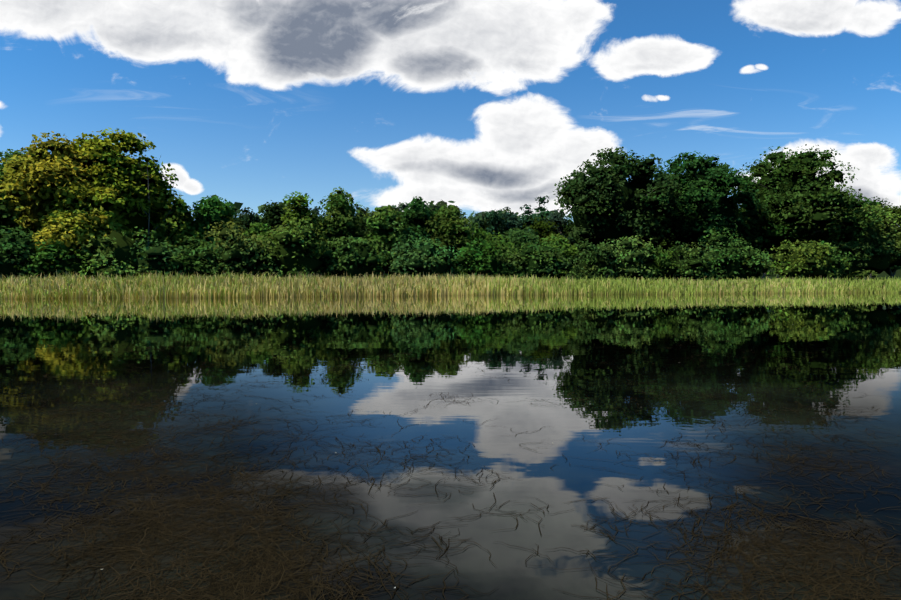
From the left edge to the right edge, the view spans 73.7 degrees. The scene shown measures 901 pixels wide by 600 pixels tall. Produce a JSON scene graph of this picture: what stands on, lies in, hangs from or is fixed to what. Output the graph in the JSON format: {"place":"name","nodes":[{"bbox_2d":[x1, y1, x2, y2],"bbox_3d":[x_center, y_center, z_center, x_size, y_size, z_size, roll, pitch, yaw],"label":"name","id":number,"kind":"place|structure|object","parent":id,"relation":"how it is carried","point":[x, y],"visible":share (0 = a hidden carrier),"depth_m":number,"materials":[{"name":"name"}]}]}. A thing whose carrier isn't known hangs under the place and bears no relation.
{"place":"outdoors","nodes":[
{"label":"outdoors","id":0,"kind":"place"},
{"bbox_2d":[0,293,900,599],"bbox_3d":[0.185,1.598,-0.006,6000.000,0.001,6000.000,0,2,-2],"label":"lake water","id":1,"kind":"structure","parent":0,"point":[852,341],"depth_m":6.52,"materials":[{"name":"blue liquid"}]},
{"bbox_2d":[0,311,900,599],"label":"underwater plants","id":2,"kind":"object","parent":1,"relation":"on","point":[270,561],"visible":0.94,"depth_m":3.79,"materials":[{"name":"brown plant"}]},
{"bbox_2d":[0,0,900,226],"label":"sky","id":3,"kind":"structure","parent":0,"point":[478,105],"materials":[{"name":"blue"}]},
{"bbox_2d":[35,256,900,294],"bbox_3d":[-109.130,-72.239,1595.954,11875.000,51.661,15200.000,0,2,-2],"label":"ground","id":4,"kind":"structure","parent":0,"point":[883,274],"depth_m":330.13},
{"bbox_2d":[0,173,29,250],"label":"dark tree","id":5,"kind":"object","parent":4,"relation":"on","point":[7,219],"visible":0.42,"depth_m":75.75,"materials":[{"name":"green plant"}]},
{"bbox_2d":[0,149,43,250],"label":"dark tree","id":6,"kind":"object","parent":4,"relation":"on","point":[7,155],"visible":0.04,"depth_m":81.72,"materials":[{"name":"green plant"}]},
{"bbox_2d":[0,226,46,278],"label":"bush","id":7,"kind":"object","parent":4,"relation":"on","point":[12,254],"visible":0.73,"depth_m":68.88,"materials":[{"name":"green plant"}]},
{"bbox_2d":[0,131,104,240],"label":"yellow tree","id":8,"kind":"object","parent":4,"relation":"on","point":[34,179],"visible":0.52,"depth_m":74.65,"materials":[{"name":"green plant"}]},
{"bbox_2d":[14,238,96,278],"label":"bush","id":9,"kind":"object","parent":4,"relation":"on","point":[45,264],"visible":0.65,"depth_m":69.24,"materials":[{"name":"green plant"}]},
{"bbox_2d":[20,240,95,278],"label":"bush","id":10,"kind":"object","parent":4,"relation":"on","point":[77,267],"visible":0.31,"depth_m":70.62,"materials":[{"name":"green plant"}]},
{"bbox_2d":[32,183,142,254],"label":"yellow tree","id":11,"kind":"object","parent":4,"relation":"on","point":[72,222],"visible":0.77,"depth_m":73.12,"materials":[{"name":"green plant"}]},
{"bbox_2d":[73,227,158,279],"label":"bush","id":12,"kind":"object","parent":4,"relation":"on","point":[113,255],"visible":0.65,"depth_m":71.82,"materials":[{"name":"green plant"}]},
{"bbox_2d":[49,127,183,239],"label":"yellow tree","id":13,"kind":"object","parent":4,"relation":"on","point":[117,169],"visible":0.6,"depth_m":80.19,"materials":[{"name":"green plant"}]},
{"bbox_2d":[133,156,170,246],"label":"dead snag","id":14,"kind":"object","parent":4,"relation":"on","point":[149,211],"visible":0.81,"depth_m":79.81,"materials":[{"name":"brown wood"}]},
{"bbox_2d":[123,239,200,277],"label":"bush","id":15,"kind":"object","parent":4,"relation":"on","point":[146,263],"visible":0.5,"depth_m":72.55,"materials":[{"name":"green plant"}]},
{"bbox_2d":[147,197,205,253],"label":"tree","id":16,"kind":"object","parent":4,"relation":"on","point":[177,225],"visible":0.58,"depth_m":81.12,"materials":[{"name":"green plant"}]},
{"bbox_2d":[158,236,226,278],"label":"bush","id":17,"kind":"object","parent":4,"relation":"on","point":[195,258],"visible":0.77,"depth_m":74.18,"materials":[{"name":"green plant"}]},
{"bbox_2d":[190,195,240,252],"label":"dark tree","id":18,"kind":"object","parent":4,"relation":"on","point":[213,210],"visible":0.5,"depth_m":84.00,"materials":[{"name":"green plant"}]},
{"bbox_2d":[203,221,273,277],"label":"bush","id":19,"kind":"object","parent":4,"relation":"on","point":[224,233],"visible":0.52,"depth_m":75.24,"materials":[{"name":"green plant"}]},
{"bbox_2d":[204,234,286,277],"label":"bush","id":20,"kind":"object","parent":4,"relation":"on","point":[240,258],"visible":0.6,"depth_m":74.50,"materials":[{"name":"green plant"}]},
{"bbox_2d":[233,207,259,235],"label":"conifer tree","id":21,"kind":"object","parent":4,"relation":"on","point":[244,215],"visible":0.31,"depth_m":99.84,"materials":[{"name":"green plant"}]},
{"bbox_2d":[242,222,278,244],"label":"tree","id":22,"kind":"object","parent":4,"relation":"on","point":[260,229],"visible":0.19,"depth_m":83.51,"materials":[{"name":"green plant"}]},
{"bbox_2d":[252,215,330,277],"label":"bush","id":23,"kind":"object","parent":4,"relation":"on","point":[292,254],"visible":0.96,"depth_m":77.45,"materials":[{"name":"green plant"}]},
{"bbox_2d":[278,191,325,258],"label":"tree","id":24,"kind":"object","parent":4,"relation":"on","point":[298,209],"visible":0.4,"depth_m":87.83,"materials":[{"name":"green plant"}]},
{"bbox_2d":[315,237,366,278],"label":"bush","id":25,"kind":"object","parent":4,"relation":"on","point":[324,258],"visible":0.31,"depth_m":80.76,"materials":[{"name":"green plant"}]},
{"bbox_2d":[318,187,364,248],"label":"dark tree","id":26,"kind":"object","parent":4,"relation":"on","point":[341,214],"visible":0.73,"depth_m":89.84,"materials":[{"name":"green plant"}]},
{"bbox_2d":[323,236,387,278],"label":"bush","id":27,"kind":"object","parent":4,"relation":"on","point":[363,262],"visible":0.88,"depth_m":80.40,"materials":[{"name":"green plant"}]},
{"bbox_2d":[362,205,411,274],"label":"tree","id":28,"kind":"object","parent":4,"relation":"on","point":[383,222],"visible":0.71,"depth_m":89.60,"materials":[{"name":"green plant"}]},
{"bbox_2d":[388,234,438,277],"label":"bush","id":29,"kind":"object","parent":4,"relation":"on","point":[407,265],"visible":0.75,"depth_m":81.60,"materials":[{"name":"green plant"}]},
{"bbox_2d":[398,196,437,247],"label":"dark tree","id":30,"kind":"object","parent":4,"relation":"on","point":[415,216],"visible":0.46,"depth_m":93.58,"materials":[{"name":"green plant"}]},
{"bbox_2d":[407,238,470,277],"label":"bush","id":31,"kind":"object","parent":4,"relation":"on","point":[443,266],"visible":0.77,"depth_m":81.47,"materials":[{"name":"green plant"}]},
{"bbox_2d":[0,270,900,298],"bbox_3d":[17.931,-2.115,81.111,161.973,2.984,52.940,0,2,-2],"label":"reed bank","id":32,"kind":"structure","parent":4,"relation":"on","point":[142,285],"depth_m":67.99,"materials":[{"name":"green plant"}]},
{"bbox_2d":[2,159,900,279],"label":"trees","id":33,"kind":"object","parent":4,"relation":"on","point":[274,212],"visible":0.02,"depth_m":112.12,"materials":[{"name":"green plant"}]},
{"bbox_2d":[424,205,482,267],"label":"tree","id":34,"kind":"object","parent":4,"relation":"on","point":[448,229],"visible":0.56,"depth_m":92.37,"materials":[{"name":"green plant"}]},
{"bbox_2d":[468,215,487,235],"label":"conifer tree","id":35,"kind":"object","parent":4,"relation":"on","point":[478,220],"visible":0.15,"depth_m":111.07,"materials":[{"name":"green plant"}]},
{"bbox_2d":[450,239,508,277],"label":"bush","id":36,"kind":"object","parent":4,"relation":"on","point":[476,259],"visible":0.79,"depth_m":84.84,"materials":[{"name":"green plant"}]},
{"bbox_2d":[456,228,514,277],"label":"tree","id":37,"kind":"object","parent":4,"relation":"on","point":[487,237],"visible":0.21,"depth_m":92.51,"materials":[{"name":"green plant"}]},
{"bbox_2d":[484,210,505,243],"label":"conifer tree","id":38,"kind":"object","parent":4,"relation":"on","point":[493,220],"visible":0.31,"depth_m":110.03,"materials":[{"name":"green plant"}]},
{"bbox_2d":[494,207,524,242],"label":"conifer tree","id":39,"kind":"object","parent":4,"relation":"on","point":[510,219],"visible":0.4,"depth_m":112.44,"materials":[{"name":"green plant"}]},
{"bbox_2d":[501,226,540,276],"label":"tree","id":40,"kind":"object","parent":4,"relation":"on","point":[516,238],"visible":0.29,"depth_m":97.28,"materials":[{"name":"green plant"}]},
{"bbox_2d":[515,204,541,235],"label":"conifer tree","id":41,"kind":"object","parent":4,"relation":"on","point":[525,218],"visible":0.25,"depth_m":112.73,"materials":[{"name":"green plant"}]},
{"bbox_2d":[506,241,564,279],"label":"bush","id":42,"kind":"object","parent":4,"relation":"on","point":[532,259],"visible":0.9,"depth_m":87.42,"materials":[{"name":"green plant"}]},
{"bbox_2d":[495,243,582,276],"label":"bush","id":43,"kind":"object","parent":4,"relation":"on","point":[510,262],"visible":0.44,"depth_m":88.47,"materials":[{"name":"green plant"}]},
{"bbox_2d":[534,195,551,230],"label":"conifer tree","id":44,"kind":"object","parent":4,"relation":"on","point":[541,214],"visible":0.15,"depth_m":116.07,"materials":[{"name":"green plant"}]},
{"bbox_2d":[537,233,578,279],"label":"tree","id":45,"kind":"object","parent":4,"relation":"on","point":[569,251],"visible":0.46,"depth_m":96.37,"materials":[{"name":"green plant"}]},
{"bbox_2d":[544,209,574,244],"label":"conifer tree","id":46,"kind":"object","parent":4,"relation":"on","point":[557,217],"visible":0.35,"depth_m":113.46,"materials":[{"name":"green plant"}]},
{"bbox_2d":[568,240,618,280],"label":"bush","id":47,"kind":"object","parent":4,"relation":"on","point":[592,263],"visible":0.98,"depth_m":90.07,"materials":[{"name":"green plant"}]},
{"bbox_2d":[553,147,682,278],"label":"oak tree","id":48,"kind":"object","parent":4,"relation":"on","point":[611,202],"visible":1,"depth_m":98.80,"materials":[{"name":"green plant"}]},
{"bbox_2d":[597,234,657,280],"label":"bush","id":49,"kind":"object","parent":4,"relation":"on","point":[628,259],"visible":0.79,"depth_m":91.18,"materials":[{"name":"green plant"}]},
{"bbox_2d":[639,245,676,281],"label":"bush","id":50,"kind":"object","parent":4,"relation":"on","point":[658,263],"visible":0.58,"depth_m":92.37,"materials":[{"name":"green plant"}]},
{"bbox_2d":[659,241,726,281],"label":"bush","id":51,"kind":"object","parent":4,"relation":"on","point":[689,262],"visible":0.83,"depth_m":92.96,"materials":[{"name":"green plant"}]},
{"bbox_2d":[653,151,768,252],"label":"oak tree","id":52,"kind":"object","parent":4,"relation":"on","point":[706,182],"visible":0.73,"depth_m":106.18,"materials":[{"name":"green plant"}]},
{"bbox_2d":[698,227,772,280],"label":"bush","id":53,"kind":"object","parent":4,"relation":"on","point":[729,260],"visible":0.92,"depth_m":94.93,"materials":[{"name":"green plant"}]},
{"bbox_2d":[709,247,779,280],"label":"bush","id":54,"kind":"object","parent":4,"relation":"on","point":[755,274],"visible":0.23,"depth_m":96.76,"materials":[{"name":"green plant"}]},
{"bbox_2d":[727,144,884,278],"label":"oak tree","id":55,"kind":"object","parent":4,"relation":"on","point":[799,197],"visible":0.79,"depth_m":107.39,"materials":[{"name":"green plant"}]},
{"bbox_2d":[767,240,850,279],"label":"bush","id":56,"kind":"object","parent":4,"relation":"on","point":[801,261],"visible":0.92,"depth_m":99.44,"materials":[{"name":"green plant"}]},
{"bbox_2d":[780,240,854,278],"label":"bush","id":57,"kind":"object","parent":4,"relation":"on","point":[835,258],"visible":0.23,"depth_m":99.48,"materials":[{"name":"green plant"}]},
{"bbox_2d":[830,239,877,280],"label":"bush","id":58,"kind":"object","parent":4,"relation":"on","point":[859,264],"visible":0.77,"depth_m":103.49,"materials":[{"name":"green plant"}]},
{"bbox_2d":[825,203,900,279],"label":"tree","id":59,"kind":"object","parent":4,"relation":"on","point":[881,242],"visible":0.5,"depth_m":111.70,"materials":[{"name":"green plant"}]},
{"bbox_2d":[194,195,896,279],"bbox_3d":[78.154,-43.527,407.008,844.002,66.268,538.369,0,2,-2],"label":"trees","id":60,"kind":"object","parent":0,"point":[238,205],"depth_m":217.12,"materials":[{"name":"green plant"}]}
]}

